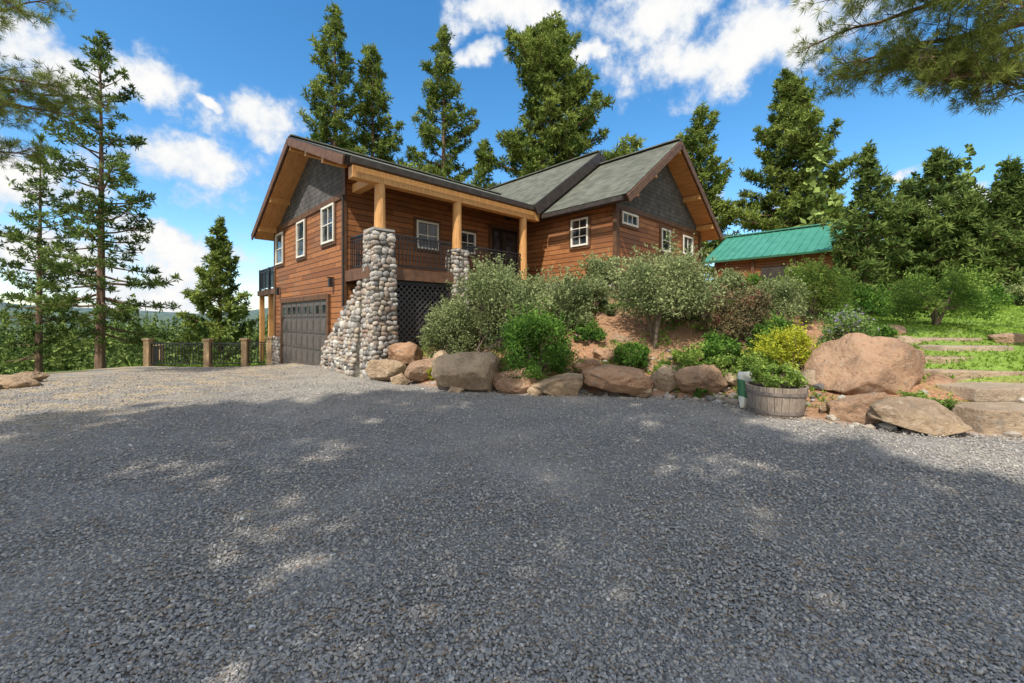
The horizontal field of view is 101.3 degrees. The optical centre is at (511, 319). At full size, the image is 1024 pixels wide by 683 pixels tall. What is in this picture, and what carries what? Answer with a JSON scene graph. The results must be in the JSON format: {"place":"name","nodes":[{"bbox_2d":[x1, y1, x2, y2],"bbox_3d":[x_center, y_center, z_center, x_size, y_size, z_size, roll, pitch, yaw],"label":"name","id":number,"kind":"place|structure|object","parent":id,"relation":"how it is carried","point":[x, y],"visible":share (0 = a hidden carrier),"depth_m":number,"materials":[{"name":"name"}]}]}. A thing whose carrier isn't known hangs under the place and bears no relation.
{"place":"outdoors","nodes":[
{"label":"outdoors","id":0,"kind":"place"},
{"bbox_2d":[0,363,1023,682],"bbox_3d":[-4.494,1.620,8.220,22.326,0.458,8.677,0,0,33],"label":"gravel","id":1,"kind":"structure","parent":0,"point":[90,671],"depth_m":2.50,"materials":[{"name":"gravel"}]},
{"bbox_2d":[0,287,1023,682],"bbox_3d":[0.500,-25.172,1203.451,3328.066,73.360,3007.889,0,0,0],"label":"ground","id":2,"kind":"structure","parent":0,"point":[620,323],"depth_m":3.71,"materials":[{"name":"gravel"}]},
{"bbox_2d":[0,375,42,388],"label":"boulder","id":3,"kind":"object","parent":2,"relation":"on","point":[11,381],"visible":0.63,"depth_m":9.44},
{"bbox_2d":[12,371,49,381],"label":"boulder","id":4,"kind":"object","parent":2,"relation":"on","point":[39,376],"visible":0.48,"depth_m":10.50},
{"bbox_2d":[0,132,93,371],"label":"pine tree","id":5,"kind":"object","parent":2,"relation":"on","point":[41,186],"visible":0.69,"depth_m":24.47,"materials":[{"name":"green plant"}]},
{"bbox_2d":[0,0,120,171],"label":"pine tree","id":6,"kind":"object","parent":2,"relation":"on","point":[26,90],"visible":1,"depth_m":10.88,"materials":[{"name":"green plant"}]},
{"bbox_2d":[25,28,183,368],"bbox_3d":[-20.700,-5.383,21.224,6.382,18.602,5.876,0,0,0],"label":"pine tree","id":7,"kind":"object","parent":2,"relation":"on","point":[103,211],"visible":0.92,"depth_m":20.70,"materials":[{"name":"green plant"}]},
{"bbox_2d":[44,357,265,372],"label":"bank weeds","id":8,"kind":"object","parent":2,"relation":"on","point":[214,365],"visible":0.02,"depth_m":17.93,"materials":[{"name":"green plant"}]},
{"bbox_2d":[141,337,272,366],"bbox_3d":[-12.775,1.669,17.900,5.950,1.959,1.700,0,0,0],"label":"metal fence","id":9,"kind":"object","parent":2,"relation":"on","point":[153,354],"visible":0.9,"depth_m":17.19,"materials":[{"name":"black metal"}]},
{"bbox_2d":[171,215,258,364],"bbox_3d":[-23.795,-1.000,33.852,6.159,15.192,6.650,0,0,0],"label":"pine tree","id":10,"kind":"object","parent":2,"relation":"on","point":[219,260],"visible":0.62,"depth_m":33.29,"materials":[{"name":"green plant"}]},
{"bbox_2d":[271,336,279,363],"bbox_3d":[-9.506,1.293,16.944,0.167,1.297,1.162,0,0,-44],"label":"stone base","id":11,"kind":"object","parent":2,"relation":"on","point":[275,358],"visible":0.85,"depth_m":16.84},
{"bbox_2d":[297,0,369,154],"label":"pine tree","id":12,"kind":"object","parent":2,"relation":"on","point":[321,111],"visible":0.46,"depth_m":30.55,"materials":[{"name":"green plant"}]},
{"bbox_2d":[320,281,362,376],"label":"stone wing","id":13,"kind":"structure","parent":2,"relation":"on","point":[345,328],"depth_m":11.54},
{"bbox_2d":[337,41,406,164],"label":"pine tree","id":14,"kind":"object","parent":2,"relation":"on","point":[370,84],"visible":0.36,"depth_m":33.21,"materials":[{"name":"green plant"}]},
{"bbox_2d":[359,227,398,377],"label":"stone pillar","id":15,"kind":"structure","parent":2,"relation":"on","point":[373,261],"depth_m":11.02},
{"bbox_2d":[345,266,538,288],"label":"porch deck","id":16,"kind":"structure","parent":15,"relation":"on","point":[403,275],"depth_m":11.85,"materials":[{"name":"brown wood"}]},
{"bbox_2d":[350,234,520,277],"bbox_3d":[-2.177,-1.923,13.505,5.561,0.880,1.411,0,0,-44],"label":"porch railing","id":17,"kind":"object","parent":16,"relation":"on","point":[420,242],"visible":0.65,"depth_m":12.27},
{"bbox_2d":[348,165,538,278],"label":"porch posts and beams","id":18,"kind":"object","parent":16,"relation":"on","point":[367,179],"visible":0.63,"depth_m":12.53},
{"bbox_2d":[365,359,405,380],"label":"boulder","id":19,"kind":"object","parent":2,"relation":"on","point":[384,370],"visible":0.91,"depth_m":10.41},
{"bbox_2d":[390,373,408,384],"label":"boulder","id":20,"kind":"object","parent":2,"relation":"on","point":[400,379],"visible":0.89,"depth_m":9.79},
{"bbox_2d":[388,341,422,364],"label":"boulder","id":21,"kind":"object","parent":2,"relation":"on","point":[408,353],"visible":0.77,"depth_m":10.82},
{"bbox_2d":[404,358,434,381],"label":"boulder","id":22,"kind":"object","parent":2,"relation":"on","point":[416,371],"visible":0.62,"depth_m":9.76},
{"bbox_2d":[399,23,480,182],"bbox_3d":[-5.918,-10.298,34.789,7.450,28.886,8.727,0,0,-22],"label":"pine tree","id":23,"kind":"object","parent":2,"relation":"on","point":[446,166],"visible":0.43,"depth_m":34.50,"materials":[{"name":"green plant"}]},
{"bbox_2d":[416,293,485,357],"bbox_3d":[-1.620,0.095,10.783,1.571,1.977,1.891,0,0,-26],"label":"sage shrub","id":24,"kind":"object","parent":2,"relation":"on","point":[428,337],"visible":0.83,"depth_m":10.52,"materials":[{"name":"green plant"}]},
{"bbox_2d":[394,280,512,347],"bbox_3d":[-1.488,0.194,13.610,5.600,2.612,0.590,0,0,-44],"label":"lattice skirt","id":25,"kind":"object","parent":2,"relation":"on","point":[415,298],"visible":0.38,"depth_m":12.31,"materials":[{"name":"paint"}]},
{"bbox_2d":[445,248,468,310],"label":"stone pillar","id":26,"kind":"structure","parent":2,"relation":"on","point":[456,263],"depth_m":12.84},
{"bbox_2d":[431,351,500,390],"bbox_3d":[-1.004,1.140,9.198,1.564,0.948,1.168,1,0,0],"label":"boulder","id":27,"kind":"object","parent":2,"relation":"on","point":[472,371],"visible":0.81,"depth_m":8.85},
{"bbox_2d":[467,138,498,188],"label":"pine tree","id":28,"kind":"object","parent":2,"relation":"on","point":[483,169],"visible":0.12,"depth_m":43.68,"materials":[{"name":"green plant"}]},
{"bbox_2d":[276,157,698,336],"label":"walls","id":29,"kind":"structure","parent":2,"relation":"on","point":[659,196],"depth_m":14.49,"materials":[{"name":"brown wood"}]},
{"bbox_2d":[257,266,273,360],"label":"balcony","id":30,"kind":"structure","parent":29,"relation":"attached to","point":[266,277],"depth_m":19.21,"materials":[{"name":"brown wood"}]},
{"bbox_2d":[275,229,284,267],"bbox_3d":[-9.301,-2.840,16.781,0.089,1.420,1.150,0,0,-44],"label":"window","id":31,"kind":"structure","parent":29,"relation":"attached to","point":[279,248],"depth_m":16.74,"materials":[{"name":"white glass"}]},
{"bbox_2d":[296,217,306,261],"bbox_3d":[-7.502,-2.865,14.904,0.088,1.470,1.050,0,0,-44],"label":"window","id":32,"kind":"structure","parent":29,"relation":"attached to","point":[301,239],"depth_m":14.90,"materials":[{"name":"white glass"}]},
{"bbox_2d":[280,294,330,365],"bbox_3d":[-7.367,0.490,14.756,0.097,2.620,4.980,0,0,-44],"label":"garage door","id":33,"kind":"structure","parent":29,"relation":"attached to","point":[305,326],"depth_m":14.54,"materials":[{"name":"paint"}]},
{"bbox_2d":[321,202,335,248],"bbox_3d":[-5.744,-2.975,13.070,0.088,1.350,1.200,0,0,-44],"label":"window","id":34,"kind":"structure","parent":29,"relation":"attached to","point":[328,224],"depth_m":13.02,"materials":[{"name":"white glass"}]},
{"bbox_2d":[414,217,440,253],"bbox_3d":[-2.796,-2.800,13.948,1.020,1.100,0.088,0,0,-44],"label":"window","id":35,"kind":"structure","parent":29,"relation":"attached to","point":[427,230],"depth_m":13.94,"materials":[{"name":"white glass"}]},
{"bbox_2d":[462,229,476,256],"bbox_3d":[-1.591,-2.775,15.104,0.900,0.950,0.088,0,0,-44],"label":"window","id":36,"kind":"structure","parent":29,"relation":"attached to","point":[470,239],"depth_m":15.19,"materials":[{"name":"white glass"}]},
{"bbox_2d":[254,134,719,241],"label":"roof","id":37,"kind":"structure","parent":29,"relation":"on","point":[624,175],"depth_m":16.02,"materials":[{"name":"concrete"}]},
{"bbox_2d":[251,137,722,305],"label":"rake boards","id":38,"kind":"object","parent":29,"relation":"attached to","point":[328,157],"visible":0.94,"depth_m":14.05,"materials":[{"name":"brown wood"}]},
{"bbox_2d":[274,168,700,335],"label":"trim","id":39,"kind":"structure","parent":29,"relation":"attached to","point":[617,207],"depth_m":13.75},
{"bbox_2d":[489,224,518,278],"bbox_3d":[-0.298,-2.520,16.328,1.520,2.240,0.107,0,0,-44],"label":"entry door","id":40,"kind":"structure","parent":29,"relation":"attached to","point":[504,239],"depth_m":16.25,"materials":[{"name":"wood"}]},
{"bbox_2d":[569,214,590,249],"bbox_3d":[2.361,-3.075,14.730,0.088,1.150,0.920,0,0,-44],"label":"window","id":41,"kind":"structure","parent":29,"relation":"attached to","point":[580,233],"depth_m":14.72,"materials":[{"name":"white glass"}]},
{"bbox_2d":[620,209,638,230],"bbox_3d":[4.007,-3.400,14.235,1.200,0.600,0.088,0,0,-44],"label":"window","id":42,"kind":"structure","parent":29,"relation":"attached to","point":[629,220],"depth_m":14.21,"materials":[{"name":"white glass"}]},
{"bbox_2d":[659,225,670,255],"bbox_3d":[5.884,-3.025,16.034,0.900,1.050,0.088,0,0,-44],"label":"window","id":43,"kind":"structure","parent":29,"relation":"attached to","point":[662,236],"depth_m":15.94,"materials":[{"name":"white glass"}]},
{"bbox_2d":[681,232,693,256],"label":"window","id":44,"kind":"structure","parent":29,"relation":"attached to","point":[687,240],"depth_m":17.33,"materials":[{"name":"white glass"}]},
{"bbox_2d":[429,248,550,353],"bbox_3d":[-0.519,-0.468,10.704,3.242,2.586,2.962,0,0,0],"label":"sage shrub","id":45,"kind":"object","parent":2,"relation":"on","point":[494,279],"visible":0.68,"depth_m":10.12,"materials":[{"name":"green plant"}]},
{"bbox_2d":[0,130,1004,374],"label":"distant forest","id":46,"kind":"object","parent":2,"relation":"on","point":[80,358],"visible":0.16,"depth_m":34.55,"materials":[{"name":"green plant"}]},
{"bbox_2d":[0,379,1023,682],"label":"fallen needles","id":47,"kind":"object","parent":2,"relation":"on","point":[518,557],"visible":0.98,"depth_m":2.32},
{"bbox_2d":[492,368,536,393],"bbox_3d":[0.046,1.279,8.914,0.994,0.552,0.708,3,5,0],"label":"boulder","id":48,"kind":"object","parent":2,"relation":"on","point":[504,384],"visible":0.69,"depth_m":8.67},
{"bbox_2d":[527,387,543,395],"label":"boulder","id":49,"kind":"object","parent":2,"relation":"on","point":[531,391],"visible":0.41,"depth_m":8.44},
{"bbox_2d":[494,297,585,378],"bbox_3d":[0.610,0.400,9.335,2.034,1.845,1.828,0,0,0],"label":"green shrub","id":50,"kind":"object","parent":2,"relation":"on","point":[525,335],"visible":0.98,"depth_m":9.04,"materials":[{"name":"green plant"}]},
{"bbox_2d":[500,260,600,333],"bbox_3d":[1.063,-0.557,10.826,2.863,1.855,2.193,0,0,0],"label":"sage shrub","id":51,"kind":"object","parent":2,"relation":"on","point":[564,287],"visible":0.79,"depth_m":10.45,"materials":[{"name":"green plant"}]},
{"bbox_2d":[531,373,582,396],"bbox_3d":[0.926,1.381,8.717,1.138,0.526,0.799,-5,0,0],"label":"boulder","id":52,"kind":"object","parent":2,"relation":"on","point":[565,384],"visible":0.87,"depth_m":8.39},
{"bbox_2d":[473,10,647,184],"bbox_3d":[3.496,-11.333,33.819,14.228,27.207,11.354,0,0,16],"label":"pine tree","id":53,"kind":"object","parent":2,"relation":"on","point":[543,61],"visible":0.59,"depth_m":31.95,"materials":[{"name":"green plant"}]},
{"bbox_2d":[571,358,600,372],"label":"boulder","id":54,"kind":"object","parent":2,"relation":"on","point":[587,363],"visible":0.66,"depth_m":9.05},
{"bbox_2d":[573,317,608,342],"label":"shrub","id":55,"kind":"object","parent":2,"relation":"on","point":[593,332],"visible":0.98,"depth_m":10.06,"materials":[{"name":"green plant"}]},
{"bbox_2d":[568,274,615,316],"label":"sage shrub","id":56,"kind":"object","parent":2,"relation":"on","point":[595,285],"visible":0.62,"depth_m":10.90,"materials":[{"name":"green plant"}]},
{"bbox_2d":[577,251,629,298],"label":"sage shrub","id":57,"kind":"object","parent":2,"relation":"on","point":[598,268],"visible":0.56,"depth_m":11.94,"materials":[{"name":"green plant"}]},
{"bbox_2d":[404,290,803,390],"bbox_3d":[2.158,0.202,10.661,10.097,2.512,5.294,0,0,0],"label":"ground cover","id":58,"kind":"object","parent":2,"relation":"on","point":[695,326],"visible":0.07,"depth_m":10.20,"materials":[{"name":"green plant"}]},
{"bbox_2d":[592,347,616,362],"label":"boulder","id":59,"kind":"object","parent":2,"relation":"on","point":[602,354],"visible":0.74,"depth_m":9.57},
{"bbox_2d":[581,364,653,394],"bbox_3d":[2.163,1.216,8.693,1.460,0.587,1.142,4,-4,0],"label":"boulder","id":60,"kind":"object","parent":2,"relation":"on","point":[621,379],"visible":0.94,"depth_m":8.28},
{"bbox_2d":[611,333,633,342],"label":"boulder","id":61,"kind":"object","parent":2,"relation":"on","point":[618,335],"visible":0.44,"depth_m":10.05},
{"bbox_2d":[609,336,651,368],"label":"shrub","id":62,"kind":"object","parent":2,"relation":"on","point":[637,352],"visible":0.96,"depth_m":9.14,"materials":[{"name":"green plant"}]},
{"bbox_2d":[629,389,651,397],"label":"boulder","id":63,"kind":"object","parent":2,"relation":"on","point":[646,393],"visible":0.48,"depth_m":8.28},
{"bbox_2d":[649,358,675,374],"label":"shrub","id":64,"kind":"object","parent":2,"relation":"on","point":[655,367],"visible":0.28,"depth_m":8.90,"materials":[{"name":"green plant"}]},
{"bbox_2d":[650,364,679,391],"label":"boulder","id":65,"kind":"object","parent":2,"relation":"on","point":[662,378],"visible":0.77,"depth_m":8.52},
{"bbox_2d":[600,229,735,348],"bbox_3d":[3.504,-0.717,10.011,2.970,2.816,2.892,0,0,0],"label":"ornamental tree","id":66,"kind":"object","parent":2,"relation":"on","point":[653,295],"visible":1,"depth_m":9.44,"materials":[{"name":"green plant"}]},
{"bbox_2d":[657,341,721,370],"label":"green shrub","id":67,"kind":"object","parent":2,"relation":"on","point":[690,357],"visible":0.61,"depth_m":8.55,"materials":[{"name":"green plant"}]},
{"bbox_2d":[693,388,707,397],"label":"shrub","id":68,"kind":"object","parent":2,"relation":"on","point":[698,393],"visible":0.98,"depth_m":8.10,"materials":[{"name":"green plant"}]},
{"bbox_2d":[671,284,731,323],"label":"reddish shrub","id":69,"kind":"object","parent":2,"relation":"on","point":[684,318],"visible":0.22,"depth_m":10.37,"materials":[{"name":"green plant"}]},
{"bbox_2d":[675,364,729,394],"bbox_3d":[3.837,1.205,8.460,0.970,0.664,0.949,0,0,34],"label":"boulder","id":70,"kind":"object","parent":2,"relation":"on","point":[710,378],"visible":0.84,"depth_m":8.15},
{"bbox_2d":[674,101,740,279],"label":"pine tree","id":71,"kind":"object","parent":2,"relation":"on","point":[695,139],"visible":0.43,"depth_m":38.92,"materials":[{"name":"green plant"}]},
{"bbox_2d":[406,299,1023,412],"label":"grass","id":72,"kind":"structure","parent":2,"relation":"on","point":[948,324],"depth_m":10.70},
{"bbox_2d":[406,328,1023,437],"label":"garden pebbles","id":73,"kind":"object","parent":2,"relation":"on","point":[731,399],"visible":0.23,"depth_m":7.45,"materials":[{"name":"stone"}]},
{"bbox_2d":[701,327,748,359],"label":"green shrub","id":74,"kind":"object","parent":2,"relation":"on","point":[714,345],"visible":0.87,"depth_m":8.76,"materials":[{"name":"green plant"}]},
{"bbox_2d":[703,267,754,302],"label":"sage shrub","id":75,"kind":"object","parent":2,"relation":"on","point":[735,282],"visible":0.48,"depth_m":12.16,"materials":[{"name":"green plant"}]},
{"bbox_2d":[724,372,736,385],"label":"boulder","id":76,"kind":"object","parent":2,"relation":"on","point":[729,379],"visible":0.48,"depth_m":8.11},
{"bbox_2d":[714,352,750,376],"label":"green shrub","id":77,"kind":"object","parent":2,"relation":"on","point":[727,361],"visible":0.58,"depth_m":8.37,"materials":[{"name":"green plant"}]},
{"bbox_2d":[698,279,791,342],"bbox_3d":[5.413,-0.158,9.768,1.900,1.556,1.583,0,0,-23],"label":"reddish shrub","id":78,"kind":"object","parent":2,"relation":"on","point":[748,303],"visible":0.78,"depth_m":9.47,"materials":[{"name":"brown plant"}]},
{"bbox_2d":[737,370,754,408],"bbox_3d":[4.026,1.194,7.202,0.320,0.644,0.228,4,-5,-14],"label":"soil bag","id":79,"kind":"object","parent":2,"relation":"on","point":[743,377],"visible":0.56,"depth_m":7.14,"materials":[{"name":"plastic"}]},
{"bbox_2d":[719,270,776,296],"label":"shrub","id":80,"kind":"object","parent":2,"relation":"on","point":[755,277],"visible":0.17,"depth_m":14.12,"materials":[{"name":"green plant"}]},
{"bbox_2d":[729,349,781,380],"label":"flowering perennials","id":81,"kind":"object","parent":2,"relation":"on","point":[752,358],"visible":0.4,"depth_m":7.92,"materials":[{"name":"green plant"}]},
{"bbox_2d":[744,308,805,352],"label":"green shrub","id":82,"kind":"object","parent":2,"relation":"on","point":[782,323],"visible":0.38,"depth_m":8.88,"materials":[{"name":"green plant"}]},
{"bbox_2d":[745,359,809,418],"bbox_3d":[4.240,1.069,6.750,0.870,0.861,0.867,0,0,0],"label":"barrel planter","id":83,"kind":"object","parent":2,"relation":"on","point":[787,392],"visible":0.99,"depth_m":6.52,"materials":[{"name":"brown wood"}]},
{"bbox_2d":[749,267,816,324],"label":"sage shrub","id":84,"kind":"object","parent":2,"relation":"on","point":[789,309],"visible":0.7,"depth_m":10.52,"materials":[{"name":"green plant"}]},
{"bbox_2d":[741,315,831,373],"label":"flowering perennials","id":85,"kind":"object","parent":2,"relation":"on","point":[794,342],"visible":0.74,"depth_m":7.88,"materials":[{"name":"yellow plant"}]},
{"bbox_2d":[702,220,871,299],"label":"green roof barn","id":86,"kind":"structure","parent":2,"relation":"on","point":[768,252],"depth_m":23.75,"materials":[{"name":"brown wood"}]},
{"bbox_2d":[722,65,859,233],"bbox_3d":[24.723,-11.810,37.892,12.444,21.620,10.319,0,0,0],"label":"pine tree","id":87,"kind":"object","parent":2,"relation":"on","point":[792,122],"visible":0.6,"depth_m":36.66,"materials":[{"name":"green plant"}]},
{"bbox_2d":[771,257,842,308],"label":"green shrub","id":88,"kind":"object","parent":2,"relation":"on","point":[795,269],"visible":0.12,"depth_m":14.23,"materials":[{"name":"green plant"}]},
{"bbox_2d":[798,369,817,386],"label":"boulder","id":89,"kind":"object","parent":2,"relation":"on","point":[811,375],"visible":0.34,"depth_m":7.25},
{"bbox_2d":[776,253,865,319],"bbox_3d":[8.829,-0.976,12.324,2.235,1.971,2.122,0,0,24],"label":"green shrub","id":90,"kind":"object","parent":2,"relation":"on","point":[822,294],"visible":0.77,"depth_m":11.98,"materials":[{"name":"green plant"}]},
{"bbox_2d":[819,194,847,222],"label":"pine tree","id":91,"kind":"object","parent":2,"relation":"on","point":[834,212],"visible":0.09,"depth_m":33.57,"materials":[{"name":"green plant"}]},
{"bbox_2d":[813,304,883,347],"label":"flowering perennials","id":92,"kind":"object","parent":2,"relation":"on","point":[847,320],"visible":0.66,"depth_m":8.43,"materials":[{"name":"green plant"}]},
{"bbox_2d":[826,392,890,425],"bbox_3d":[5.233,1.324,6.229,0.949,0.540,0.634,0,0,28],"label":"boulder","id":93,"kind":"object","parent":2,"relation":"on","point":[852,408],"visible":0.59,"depth_m":6.09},
{"bbox_2d":[803,333,925,394],"bbox_3d":[6.014,0.849,7.205,1.709,1.256,1.240,1,-5,0],"label":"boulder","id":94,"kind":"object","parent":2,"relation":"on","point":[854,363],"visible":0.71,"depth_m":6.81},
{"bbox_2d":[835,276,898,316],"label":"green shrub","id":95,"kind":"object","parent":2,"relation":"on","point":[867,298],"visible":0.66,"depth_m":15.15,"materials":[{"name":"green plant"}]},
{"bbox_2d":[819,139,919,294],"bbox_3d":[16.831,-4.194,19.855,4.147,8.367,3.361,0,0,13],"label":"pine tree","id":96,"kind":"object","parent":2,"relation":"on","point":[867,199],"visible":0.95,"depth_m":19.33,"materials":[{"name":"green plant"}]},
{"bbox_2d":[862,324,898,337],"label":"shrub","id":97,"kind":"object","parent":2,"relation":"on","point":[886,331],"visible":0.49,"depth_m":9.69,"materials":[{"name":"green plant"}]},
{"bbox_2d":[880,325,906,335],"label":"boulder","id":98,"kind":"object","parent":2,"relation":"on","point":[901,329],"visible":0.31,"depth_m":10.39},
{"bbox_2d":[785,0,1023,117],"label":"pine tree","id":99,"kind":"object","parent":2,"relation":"on","point":[927,62],"visible":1,"depth_m":8.01,"materials":[{"name":"green plant"}]},
{"bbox_2d":[895,336,921,344],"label":"boulder","id":100,"kind":"object","parent":2,"relation":"on","point":[908,339],"visible":0.23,"depth_m":9.44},
{"bbox_2d":[869,177,965,293],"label":"pine tree","id":101,"kind":"object","parent":2,"relation":"on","point":[897,276],"visible":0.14,"depth_m":22.30,"materials":[{"name":"green plant"}]},
{"bbox_2d":[867,396,972,436],"bbox_3d":[5.527,1.330,5.825,1.085,0.520,0.757,0,0,16],"label":"boulder","id":102,"kind":"object","parent":2,"relation":"on","point":[926,416],"visible":0.95,"depth_m":5.59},
{"bbox_2d":[896,387,961,409],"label":"shrub","id":103,"kind":"object","parent":2,"relation":"on","point":[950,402],"visible":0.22,"depth_m":6.01,"materials":[{"name":"green plant"}]},
{"bbox_2d":[922,374,956,386],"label":"boulder","id":104,"kind":"object","parent":2,"relation":"on","point":[933,380],"visible":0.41,"depth_m":6.82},
{"bbox_2d":[873,258,1006,324],"bbox_3d":[12.144,-0.762,12.013,2.816,2.152,2.444,0,0,33],"label":"green shrub","id":105,"kind":"object","parent":2,"relation":"on","point":[962,286],"visible":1,"depth_m":11.79,"materials":[{"name":"green plant"}]},
{"bbox_2d":[880,145,1010,295],"bbox_3d":[21.936,-4.606,21.260,4.745,8.790,5.184,0,0,0],"label":"pine tree","id":106,"kind":"object","parent":2,"relation":"on","point":[938,165],"visible":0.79,"depth_m":20.76,"materials":[{"name":"green plant"}]},
{"bbox_2d":[916,330,1023,434],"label":"stone steps","id":107,"kind":"structure","parent":2,"relation":"on","point":[993,408],"depth_m":6.19,"materials":[{"name":"stone"}]},
{"bbox_2d":[944,277,1019,309],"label":"shrub","id":108,"kind":"object","parent":2,"relation":"on","point":[999,293],"visible":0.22,"depth_m":16.49,"materials":[{"name":"green plant"}]},
{"bbox_2d":[961,153,1023,303],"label":"pine tree","id":109,"kind":"object","parent":2,"relation":"on","point":[1002,239],"visible":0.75,"depth_m":19.51,"materials":[{"name":"green plant"}]},
{"bbox_2d":[985,277,1023,305],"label":"shrub","id":110,"kind":"object","parent":2,"relation":"on","point":[1014,289],"visible":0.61,"depth_m":18.77,"materials":[{"name":"green plant"}]},
{"bbox_2d":[987,333,1023,344],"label":"boulder","id":111,"kind":"object","parent":2,"relation":"on","point":[1011,338],"visible":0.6,"depth_m":9.23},
{"bbox_2d":[0,0,1023,313],"label":"sky","id":112,"kind":"structure","parent":0,"point":[220,82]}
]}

